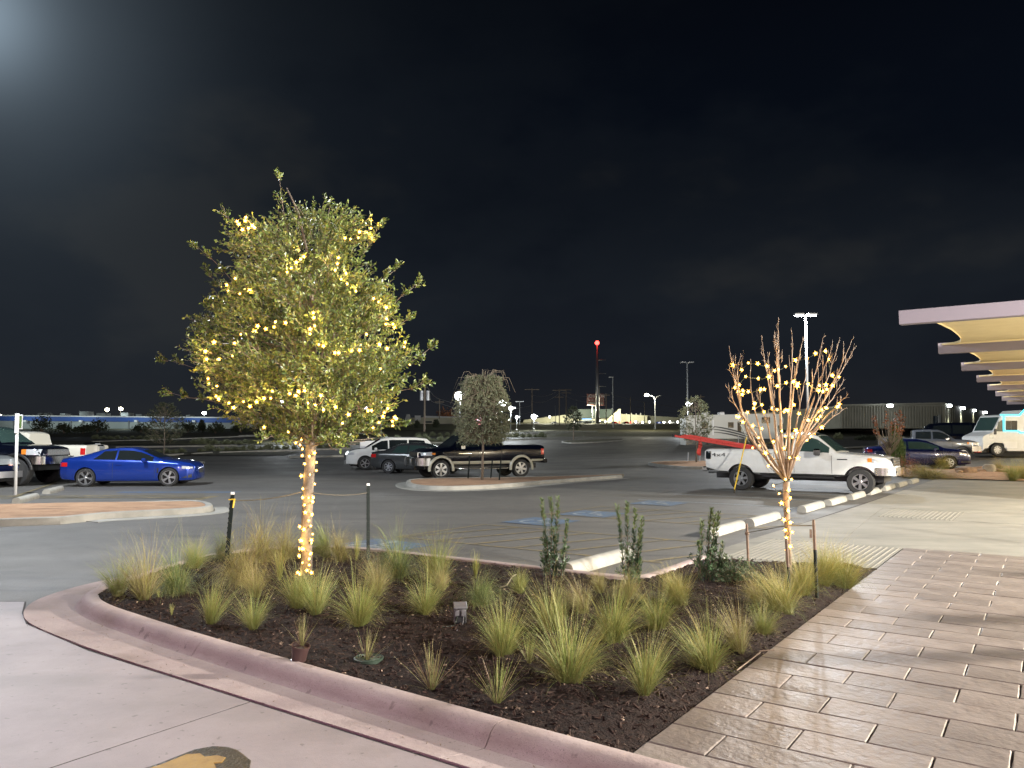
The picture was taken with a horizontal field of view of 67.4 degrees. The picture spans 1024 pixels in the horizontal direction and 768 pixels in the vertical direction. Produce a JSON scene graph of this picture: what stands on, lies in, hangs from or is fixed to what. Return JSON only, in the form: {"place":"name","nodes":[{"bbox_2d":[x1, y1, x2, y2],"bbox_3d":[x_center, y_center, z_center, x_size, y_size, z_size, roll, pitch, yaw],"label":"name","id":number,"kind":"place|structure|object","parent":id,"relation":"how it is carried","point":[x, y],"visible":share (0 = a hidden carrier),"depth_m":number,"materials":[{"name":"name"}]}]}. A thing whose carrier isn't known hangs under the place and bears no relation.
{"place":"outdoors","nodes":[
{"label":"outdoors","id":0,"kind":"place"},
{"bbox_2d":[0,601,460,767],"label":"concrete apron","id":1,"kind":"object","parent":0,"point":[65,703],"visible":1,"depth_m":4.71,"materials":[{"name":"grey concrete"}]},
{"bbox_2d":[146,746,250,767],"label":"painted patch","id":2,"kind":"object","parent":1,"relation":"on","point":[216,757],"visible":1,"depth_m":4.14,"materials":[{"name":"yellow paint"}]},
{"bbox_2d":[218,579,282,629],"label":"feather grass","id":3,"kind":"object","parent":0,"point":[252,622],"depth_m":6.61,"materials":[{"name":"green plant"}]},
{"bbox_2d":[287,557,344,615],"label":"feather grass","id":4,"kind":"object","parent":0,"point":[318,600],"depth_m":7.24,"materials":[{"name":"green plant"}]},
{"bbox_2d":[348,424,467,429],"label":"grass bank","id":5,"kind":"structure","parent":0,"point":[441,427],"depth_m":170.41,"materials":[{"name":"green plant"}]},
{"bbox_2d":[19,419,909,436],"bbox_3d":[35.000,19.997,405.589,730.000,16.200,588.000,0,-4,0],"label":"field","id":6,"kind":"structure","parent":0,"point":[636,431],"depth_m":135.81,"materials":[{"name":"green plant"}]},
{"bbox_2d":[30,411,54,432],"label":"distant tree","id":7,"kind":"object","parent":6,"relation":"on","point":[41,424],"visible":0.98,"depth_m":124.58,"materials":[{"name":"green plant"}]},
{"bbox_2d":[0,411,321,428],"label":"warehouse","id":8,"kind":"structure","parent":6,"relation":"on","point":[126,420],"depth_m":164.60,"materials":[{"name":"blue"}]},
{"bbox_2d":[405,414,457,423],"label":"warehouse","id":9,"kind":"structure","parent":6,"relation":"on","point":[443,420],"depth_m":214.77,"materials":[{"name":"white metal"}]},
{"bbox_2d":[595,341,605,423],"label":"radio mast","id":10,"kind":"object","parent":6,"relation":"on","point":[597,393],"visible":0.95,"depth_m":220.16,"materials":[{"name":"silver metal"}]},
{"bbox_2d":[523,409,679,422],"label":"warehouse","id":11,"kind":"structure","parent":6,"relation":"on","point":[587,416],"depth_m":244.03,"materials":[{"name":"white metal"}]},
{"bbox_2d":[756,402,986,430],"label":"warehouse","id":12,"kind":"structure","parent":6,"relation":"on","point":[859,416],"depth_m":111.97,"materials":[{"name":"metal"}]},
{"bbox_2d":[462,654,527,703],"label":"feather grass","id":13,"kind":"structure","parent":0,"point":[498,699],"depth_m":4.77,"materials":[{"name":"plant"}]},
{"bbox_2d":[0,437,1023,607],"bbox_3d":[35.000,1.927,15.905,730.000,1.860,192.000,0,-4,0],"label":"ground","id":14,"kind":"structure","parent":0,"point":[38,562],"depth_m":19.48,"materials":[{"name":"grey asphalt"}]},
{"bbox_2d":[0,455,22,484],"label":"silver suv","id":15,"kind":"object","parent":14,"relation":"on","point":[7,463],"visible":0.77,"depth_m":27.07,"materials":[{"name":"grey paint"}]},
{"bbox_2d":[14,413,22,494],"bbox_3d":[-15.102,2.141,23.463,0.219,2.480,0.115,0,-4,0],"label":"sign post","id":16,"kind":"object","parent":14,"relation":"on","point":[18,421],"visible":0.99,"depth_m":23.46,"materials":[{"name":"white metal"}]},
{"bbox_2d":[0,427,73,485],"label":"lifted pickup","id":17,"kind":"object","parent":14,"relation":"on","point":[43,461],"visible":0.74,"depth_m":27.98,"materials":[{"name":"black paint"}]},
{"bbox_2d":[19,431,107,480],"bbox_3d":[-19.876,2.925,31.336,6.158,2.006,2.596,0,-4,-3],"label":"pickup truck","id":18,"kind":"object","parent":14,"relation":"on","point":[44,438],"visible":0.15,"depth_m":30.86,"materials":[{"name":"beige paint"}]},
{"bbox_2d":[0,500,228,526],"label":"gravel island","id":19,"kind":"structure","parent":14,"relation":"on","point":[28,514],"depth_m":16.96,"materials":[{"name":"stone"}]},
{"bbox_2d":[60,447,204,486],"bbox_3d":[-13.831,3.012,28.232,4.630,1.401,2.159,0,-4,-7],"label":"coupe","id":20,"kind":"object","parent":14,"relation":"on","point":[126,464],"visible":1,"depth_m":27.41,"materials":[{"name":"blue paint"}]},
{"bbox_2d":[142,402,186,453],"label":"lot tree","id":21,"kind":"object","parent":14,"relation":"on","point":[162,406],"visible":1,"depth_m":53.02,"materials":[{"name":"green plant"}]},
{"bbox_2d":[160,452,297,454],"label":"planted median","id":22,"kind":"object","parent":14,"relation":"on","point":[248,453],"visible":0.39,"depth_m":62.70,"materials":[{"name":"green plant"}]},
{"bbox_2d":[51,441,443,443],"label":"planted median","id":23,"kind":"object","parent":14,"relation":"on","point":[132,442],"visible":0.37,"depth_m":89.41,"materials":[{"name":"green plant"}]},
{"bbox_2d":[23,545,706,767],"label":"kerb","id":24,"kind":"structure","parent":14,"relation":"on","point":[464,737],"depth_m":5.14,"materials":[{"name":"concrete"}]},
{"bbox_2d":[332,539,432,549],"bbox_3d":[-2.198,2.597,12.315,1.350,0.006,1.350,-3,-5,35],"label":"parking symbol","id":25,"kind":"object","parent":14,"relation":"on","point":[373,542],"visible":0.34,"depth_m":12.50,"materials":[{"name":"blue paint"}]},
{"bbox_2d":[344,437,430,469],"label":"white suv","id":26,"kind":"object","parent":14,"relation":"on","point":[359,458],"visible":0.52,"depth_m":41.08,"materials":[{"name":"paint"}]},
{"bbox_2d":[370,443,457,472],"bbox_3d":[-4.480,3.639,37.870,4.760,1.486,2.133,-1,-4,10],"label":"saloon car","id":27,"kind":"object","parent":14,"relation":"on","point":[390,460],"visible":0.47,"depth_m":37.27,"materials":[{"name":"grey paint"}]},
{"bbox_2d":[11,479,845,562],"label":"road markings","id":28,"kind":"object","parent":14,"relation":"on","point":[406,536],"visible":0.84,"depth_m":15.40,"materials":[{"name":"blue paint"}]},
{"bbox_2d":[404,434,546,477],"bbox_3d":[-1.636,3.117,33.885,6.204,1.976,2.511,2,-4,-24],"label":"pickup truck","id":29,"kind":"object","parent":14,"relation":"on","point":[443,458],"visible":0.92,"depth_m":33.03,"materials":[{"name":"black paint"}]},
{"bbox_2d":[98,547,876,752],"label":"planting bed mulch","id":30,"kind":"object","parent":14,"relation":"on","point":[626,731],"visible":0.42,"depth_m":6.41,"materials":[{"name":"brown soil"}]},
{"bbox_2d":[84,537,152,596],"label":"feather grass","id":31,"kind":"object","parent":30,"relation":"on","point":[118,587],"depth_m":7.98,"materials":[{"name":"plant"}]},
{"bbox_2d":[86,508,180,604],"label":"feather grass","id":32,"kind":"object","parent":30,"relation":"on","point":[145,587],"depth_m":7.77,"materials":[{"name":"plant"}]},
{"bbox_2d":[123,513,228,599],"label":"feather grass","id":33,"kind":"object","parent":30,"relation":"on","point":[178,587],"depth_m":8.11,"materials":[{"name":"plant"}]},
{"bbox_2d":[169,530,221,568],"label":"feather grass","id":34,"kind":"object","parent":30,"relation":"on","point":[198,562],"depth_m":9.65,"materials":[{"name":"plant"}]},
{"bbox_2d":[190,572,242,625],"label":"feather grass","id":35,"kind":"object","parent":30,"relation":"on","point":[210,614],"depth_m":6.84,"materials":[{"name":"green plant"}]},
{"bbox_2d":[199,520,244,562],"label":"feather grass","id":36,"kind":"object","parent":30,"relation":"on","point":[220,547],"depth_m":10.38,"materials":[{"name":"plant"}]},
{"bbox_2d":[222,492,234,580],"bbox_3d":[-3.282,1.788,8.892,0.113,1.069,0.048,1,-4,-17],"label":"steel post","id":37,"kind":"object","parent":30,"relation":"on","point":[229,527],"visible":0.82,"depth_m":8.89,"materials":[{"name":"black metal"}]},
{"bbox_2d":[186,510,296,590],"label":"feather grass","id":38,"kind":"object","parent":30,"relation":"on","point":[236,566],"depth_m":8.66,"materials":[{"name":"green plant"}]},
{"bbox_2d":[209,501,296,566],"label":"feather grass","id":39,"kind":"object","parent":30,"relation":"on","point":[264,545],"depth_m":10.22,"materials":[{"name":"green plant"}]},
{"bbox_2d":[229,548,278,599],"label":"feather grass","id":40,"kind":"object","parent":30,"relation":"on","point":[250,587],"depth_m":8.00,"materials":[{"name":"plant"}]},
{"bbox_2d":[246,496,319,563],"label":"feather grass","id":41,"kind":"object","parent":30,"relation":"on","point":[291,548],"depth_m":10.40,"materials":[{"name":"green plant"}]},
{"bbox_2d":[259,554,328,608],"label":"feather grass","id":42,"kind":"object","parent":30,"relation":"on","point":[293,602],"depth_m":7.49,"materials":[{"name":"plant"}]},
{"bbox_2d":[155,167,437,575],"bbox_3d":[-2.687,-0.180,9.441,3.465,5.010,2.632,-3,-5,33],"label":"oak tree","id":43,"kind":"object","parent":30,"relation":"on","point":[254,372],"visible":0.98,"depth_m":9.00,"materials":[{"name":"green plant"}]},
{"bbox_2d":[203,216,411,574],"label":"string lights","id":44,"kind":"object","parent":43,"relation":"attached to","point":[252,226],"visible":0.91,"depth_m":8.75,"materials":[{"name":"yellow"}]},
{"bbox_2d":[291,641,310,662],"bbox_3d":[-1.561,1.978,5.647,0.140,0.122,0.140,9,2,1],"label":"nursery pot","id":45,"kind":"object","parent":30,"relation":"on","point":[299,653],"visible":0.98,"depth_m":5.61,"materials":[{"name":"brown plastic"}]},
{"bbox_2d":[289,519,337,557],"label":"feather grass","id":46,"kind":"object","parent":30,"relation":"on","point":[319,548],"depth_m":10.53,"materials":[{"name":"plant"}]},
{"bbox_2d":[312,512,366,564],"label":"feather grass","id":47,"kind":"object","parent":30,"relation":"on","point":[340,555],"depth_m":10.35,"materials":[{"name":"green plant"}]},
{"bbox_2d":[314,552,397,631],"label":"feather grass","id":48,"kind":"object","parent":30,"relation":"on","point":[360,613],"depth_m":6.74,"materials":[{"name":"plant"}]},
{"bbox_2d":[366,483,369,559],"bbox_3d":[-1.966,1.893,10.457,0.048,1.073,0.075,3,-5,-41],"label":"steel post","id":49,"kind":"object","parent":30,"relation":"on","point":[368,516],"visible":0.99,"depth_m":10.45,"materials":[{"name":"black metal"}]},
{"bbox_2d":[338,537,409,596],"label":"feather grass","id":50,"kind":"object","parent":30,"relation":"on","point":[378,584],"depth_m":8.01,"materials":[{"name":"plant"}]},
{"bbox_2d":[347,510,436,584],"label":"feather grass","id":51,"kind":"object","parent":30,"relation":"on","point":[397,573],"depth_m":9.11,"materials":[{"name":"plant"}]},
{"bbox_2d":[387,557,451,617],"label":"feather grass","id":52,"kind":"object","parent":30,"relation":"on","point":[424,608],"depth_m":7.23,"materials":[{"name":"plant"}]},
{"bbox_2d":[396,644,465,689],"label":"feather grass","id":53,"kind":"object","parent":30,"relation":"on","point":[432,686],"depth_m":5.10,"materials":[{"name":"plant"}]},
{"bbox_2d":[401,522,467,587],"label":"feather grass","id":54,"kind":"object","parent":30,"relation":"on","point":[436,561],"depth_m":8.66,"materials":[{"name":"plant"}]},
{"bbox_2d":[422,601,466,630],"bbox_3d":[-0.563,2.039,6.797,0.346,0.187,0.337,-2,-4,23],"label":"outlet box","id":55,"kind":"object","parent":30,"relation":"on","point":[458,608],"visible":0.97,"depth_m":6.82,"materials":[{"name":"grey plastic"}]},
{"bbox_2d":[437,559,517,612],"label":"feather grass","id":56,"kind":"object","parent":30,"relation":"on","point":[482,594],"depth_m":7.50,"materials":[{"name":"plant"}]},
{"bbox_2d":[460,586,542,658],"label":"feather grass","id":57,"kind":"object","parent":30,"relation":"on","point":[503,645],"depth_m":5.83,"materials":[{"name":"plant"}]},
{"bbox_2d":[515,560,583,634],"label":"feather grass","id":58,"kind":"object","parent":30,"relation":"on","point":[547,623],"depth_m":6.54,"materials":[{"name":"plant"}]},
{"bbox_2d":[539,495,569,576],"bbox_3d":[0.500,1.793,9.081,0.420,0.973,0.261,-2,-4,22],"label":"podocarpus shrub","id":59,"kind":"object","parent":30,"relation":"on","point":[550,556],"visible":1,"depth_m":9.06,"materials":[{"name":"green plant"}]},
{"bbox_2d":[493,578,628,699],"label":"feather grass","id":60,"kind":"object","parent":30,"relation":"on","point":[567,670],"depth_m":5.16,"materials":[{"name":"plant"}]},
{"bbox_2d":[550,568,601,618],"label":"feather grass","id":61,"kind":"object","parent":30,"relation":"on","point":[578,607],"depth_m":7.22,"materials":[{"name":"plant"}]},
{"bbox_2d":[578,555,611,596],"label":"feather grass","id":62,"kind":"object","parent":30,"relation":"on","point":[595,582],"depth_m":8.17,"materials":[{"name":"plant"}]},
{"bbox_2d":[597,567,652,602],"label":"feather grass","id":63,"kind":"object","parent":30,"relation":"on","point":[631,591],"depth_m":7.89,"materials":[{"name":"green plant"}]},
{"bbox_2d":[574,553,681,648],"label":"feather grass","id":64,"kind":"object","parent":30,"relation":"on","point":[614,627],"depth_m":6.19,"materials":[{"name":"plant"}]},
{"bbox_2d":[614,501,644,585],"bbox_3d":[1.344,1.800,8.701,0.367,0.963,0.271,1,-4,-12],"label":"podocarpus shrub","id":65,"kind":"object","parent":30,"relation":"on","point":[635,560],"visible":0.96,"depth_m":8.71,"materials":[{"name":"green plant"}]},
{"bbox_2d":[612,573,698,634],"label":"feather grass","id":66,"kind":"object","parent":30,"relation":"on","point":[662,620],"depth_m":6.61,"materials":[{"name":"plant"}]},
{"bbox_2d":[644,555,706,609],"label":"feather grass","id":67,"kind":"object","parent":30,"relation":"on","point":[680,592],"depth_m":7.61,"materials":[{"name":"green plant"}]},
{"bbox_2d":[653,586,758,684],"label":"feather grass","id":68,"kind":"object","parent":30,"relation":"on","point":[704,658],"depth_m":5.52,"materials":[{"name":"plant"}]},
{"bbox_2d":[687,505,728,581],"bbox_3d":[2.289,1.855,8.943,0.526,0.874,0.334,0,-4,0],"label":"podocarpus shrub","id":69,"kind":"object","parent":30,"relation":"on","point":[710,562],"visible":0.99,"depth_m":8.89,"materials":[{"name":"green plant"}]},
{"bbox_2d":[699,573,766,665],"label":"feather grass","id":70,"kind":"object","parent":30,"relation":"on","point":[740,644],"depth_m":6.09,"materials":[{"name":"plant"}]},
{"bbox_2d":[703,555,762,581],"bbox_3d":[2.594,2.145,8.988,0.707,0.322,0.590,-1,-4,12],"label":"round bush","id":71,"kind":"object","parent":30,"relation":"on","point":[729,573],"visible":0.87,"depth_m":8.88,"materials":[{"name":"green plant"}]},
{"bbox_2d":[732,581,793,637],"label":"feather grass","id":72,"kind":"object","parent":30,"relation":"on","point":[764,631],"depth_m":6.56,"materials":[{"name":"plant"}]},
{"bbox_2d":[723,550,828,619],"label":"feather grass","id":73,"kind":"object","parent":30,"relation":"on","point":[785,600],"depth_m":7.35,"materials":[{"name":"green plant"}]},
{"bbox_2d":[725,317,854,580],"bbox_3d":[3.111,0.766,8.448,1.536,2.988,0.997,0,-4,0],"label":"bare tree","id":74,"kind":"object","parent":30,"relation":"on","point":[783,468],"visible":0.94,"depth_m":8.38,"materials":[{"name":"brown plant"}]},
{"bbox_2d":[731,349,840,548],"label":"string lights","id":75,"kind":"object","parent":74,"relation":"attached to","point":[787,410],"visible":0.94,"depth_m":8.34,"materials":[{"name":"yellow"}]},
{"bbox_2d":[761,543,860,603],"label":"feather grass","id":76,"kind":"object","parent":30,"relation":"on","point":[808,582],"depth_m":8.10,"materials":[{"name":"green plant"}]},
{"bbox_2d":[812,520,818,597],"bbox_3d":[3.209,1.853,8.122,0.042,0.829,0.036,0,-4,0],"label":"metal stake","id":77,"kind":"object","parent":30,"relation":"on","point":[815,554],"visible":0.96,"depth_m":8.11,"materials":[{"name":"brown metal"}]},
{"bbox_2d":[777,523,873,587],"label":"feather grass","id":78,"kind":"object","parent":30,"relation":"on","point":[823,571],"depth_m":8.63,"materials":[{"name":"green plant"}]},
{"bbox_2d":[800,535,889,590],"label":"feather grass","id":79,"kind":"object","parent":30,"relation":"on","point":[850,581],"depth_m":8.72,"materials":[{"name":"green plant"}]},
{"bbox_2d":[395,474,629,490],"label":"gravel island","id":80,"kind":"structure","parent":14,"relation":"on","point":[457,484],"depth_m":27.97,"materials":[{"name":"stone"}]},
{"bbox_2d":[451,369,514,479],"bbox_3d":[-1.097,1.488,28.697,2.453,4.209,2.494,0,-4,0],"label":"weeping tree","id":81,"kind":"object","parent":80,"relation":"on","point":[468,407],"visible":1,"depth_m":28.39,"materials":[{"name":"green plant"}]},
{"bbox_2d":[504,517,580,525],"bbox_3d":[0.604,2.850,15.959,1.200,0.006,1.200,-3,-5,35],"label":"parking symbol","id":82,"kind":"object","parent":14,"relation":"on","point":[534,520],"visible":0.82,"depth_m":15.91,"materials":[{"name":"blue paint"}]},
{"bbox_2d":[562,439,621,443],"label":"gravel island","id":83,"kind":"structure","parent":14,"relation":"on","point":[583,441],"depth_m":89.04,"materials":[{"name":"grey gravel"}]},
{"bbox_2d":[563,406,582,439],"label":"lot tree","id":84,"kind":"object","parent":83,"relation":"on","point":[574,409],"visible":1,"depth_m":93.93,"materials":[{"name":"green plant"}]},
{"bbox_2d":[560,510,625,517],"bbox_3d":[1.833,2.960,17.536,1.200,0.006,1.200,-3,-5,35],"label":"parking symbol","id":85,"kind":"object","parent":14,"relation":"on","point":[591,513],"visible":0.97,"depth_m":17.54,"materials":[{"name":"blue paint"}]},
{"bbox_2d":[561,546,635,570],"bbox_3d":[1.210,2.410,10.536,0.220,0.152,1.800,-3,-5,35],"label":"wheel stop","id":86,"kind":"object","parent":14,"relation":"on","point":[611,557],"visible":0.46,"depth_m":10.31,"materials":[{"name":"white concrete"}]},
{"bbox_2d":[648,460,705,468],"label":"gravel island","id":87,"kind":"structure","parent":14,"relation":"on","point":[691,464],"depth_m":42.34,"materials":[{"name":"stone"}]},
{"bbox_2d":[677,395,714,461],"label":"lot tree","id":88,"kind":"object","parent":87,"relation":"on","point":[688,405],"visible":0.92,"depth_m":43.69,"materials":[{"name":"green plant"}]},
{"bbox_2d":[700,520,745,537],"bbox_3d":[3.904,2.660,14.146,0.220,0.152,1.800,-3,-5,35],"label":"wheel stop","id":89,"kind":"object","parent":14,"relation":"on","point":[730,527],"visible":0.86,"depth_m":14.12,"materials":[{"name":"white concrete"}]},
{"bbox_2d":[680,412,782,444],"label":"motorhome","id":90,"kind":"object","parent":14,"relation":"on","point":[728,427],"visible":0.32,"depth_m":73.89,"materials":[{"name":"grey metal"}]},
{"bbox_2d":[744,511,780,526],"bbox_3d":[5.188,2.780,15.867,0.220,0.152,1.800,-3,-5,35],"label":"wheel stop","id":91,"kind":"object","parent":14,"relation":"on","point":[755,521],"visible":0.93,"depth_m":15.59,"materials":[{"name":"white concrete"}]},
{"bbox_2d":[702,432,904,493],"bbox_3d":[9.458,2.547,25.322,6.180,1.926,2.567,-3,-5,35],"label":"pickup truck","id":92,"kind":"object","parent":14,"relation":"on","point":[823,457],"visible":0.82,"depth_m":24.25,"materials":[{"name":"white paint"}]},
{"bbox_2d":[672,434,763,448],"bbox_3d":[7.245,2.050,26.727,3.621,0.621,0.447,-4,-6,44],"label":"kayak","id":93,"kind":"object","parent":92,"relation":"attached to","point":[717,441],"visible":0.81,"depth_m":26.74,"materials":[{"name":"red plastic"}]},
{"bbox_2d":[794,313,816,428],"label":"lamp post","id":94,"kind":"object","parent":14,"relation":"on","point":[806,349],"visible":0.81,"depth_m":45.20,"materials":[{"name":"grey metal"}]},
{"bbox_2d":[871,410,905,455],"bbox_3d":[17.828,2.698,36.417,1.428,3.047,1.728,-1,-4,14],"label":"dead leaf tree","id":95,"kind":"object","parent":14,"relation":"on","point":[890,441],"visible":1,"depth_m":36.33,"materials":[{"name":"brown plant"}]},
{"bbox_2d":[862,439,970,468],"bbox_3d":[21.252,3.677,40.549,4.950,1.546,2.218,-1,-4,20],"label":"saloon car","id":96,"kind":"object","parent":14,"relation":"on","point":[918,450],"visible":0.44,"depth_m":39.58,"materials":[{"name":"blue paint"}]},
{"bbox_2d":[877,429,981,454],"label":"pickup truck","id":97,"kind":"object","parent":14,"relation":"on","point":[941,438],"visible":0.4,"depth_m":46.44,"materials":[{"name":"grey metal"}]},
{"bbox_2d":[923,422,976,438],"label":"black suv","id":98,"kind":"object","parent":14,"relation":"on","point":[957,430],"visible":0.13,"depth_m":54.36,"materials":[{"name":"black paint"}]},
{"bbox_2d":[900,465,1023,480],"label":"rock bed","id":99,"kind":"object","parent":14,"relation":"on","point":[997,475],"visible":0.44,"depth_m":33.58,"materials":[{"name":"stone"}]},
{"bbox_2d":[899,458,986,479],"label":"ornamental grass","id":100,"kind":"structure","parent":99,"relation":"on","point":[932,475],"depth_m":32.40,"materials":[{"name":"green plant"}]},
{"bbox_2d":[962,410,1023,455],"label":"food truck","id":101,"kind":"object","parent":14,"relation":"on","point":[1001,433],"visible":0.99,"depth_m":47.93,"materials":[{"name":"white paint"}]},
{"bbox_2d":[0,0,1023,418],"label":"sky","id":102,"kind":"structure","parent":0,"point":[658,183],"materials":[{"name":"black"}]},
{"bbox_2d":[608,621,692,698],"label":"feather grass","id":103,"kind":"object","parent":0,"point":[646,684],"depth_m":4.91,"materials":[{"name":"green plant"}]},
{"bbox_2d":[633,548,1023,767],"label":"stamped paving","id":104,"kind":"structure","parent":0,"point":[918,662],"depth_m":5.30,"materials":[{"name":"brown"}]},
{"bbox_2d":[642,479,1023,574],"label":"sidewalk","id":105,"kind":"structure","parent":0,"point":[978,516],"depth_m":14.76,"materials":[{"name":"beige concrete"}]},
{"bbox_3d":[38.222,1.569,34.861,41.541,5.200,53.722,0,-4,0],"label":"store building","id":106,"kind":"object","parent":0,"visible":0},
{"bbox_2d":[899,300,1023,404],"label":"entrance canopy","id":107,"kind":"object","parent":106,"relation":"attached to","point":[991,335],"visible":1,"depth_m":21.82,"materials":[{"name":"grey"}]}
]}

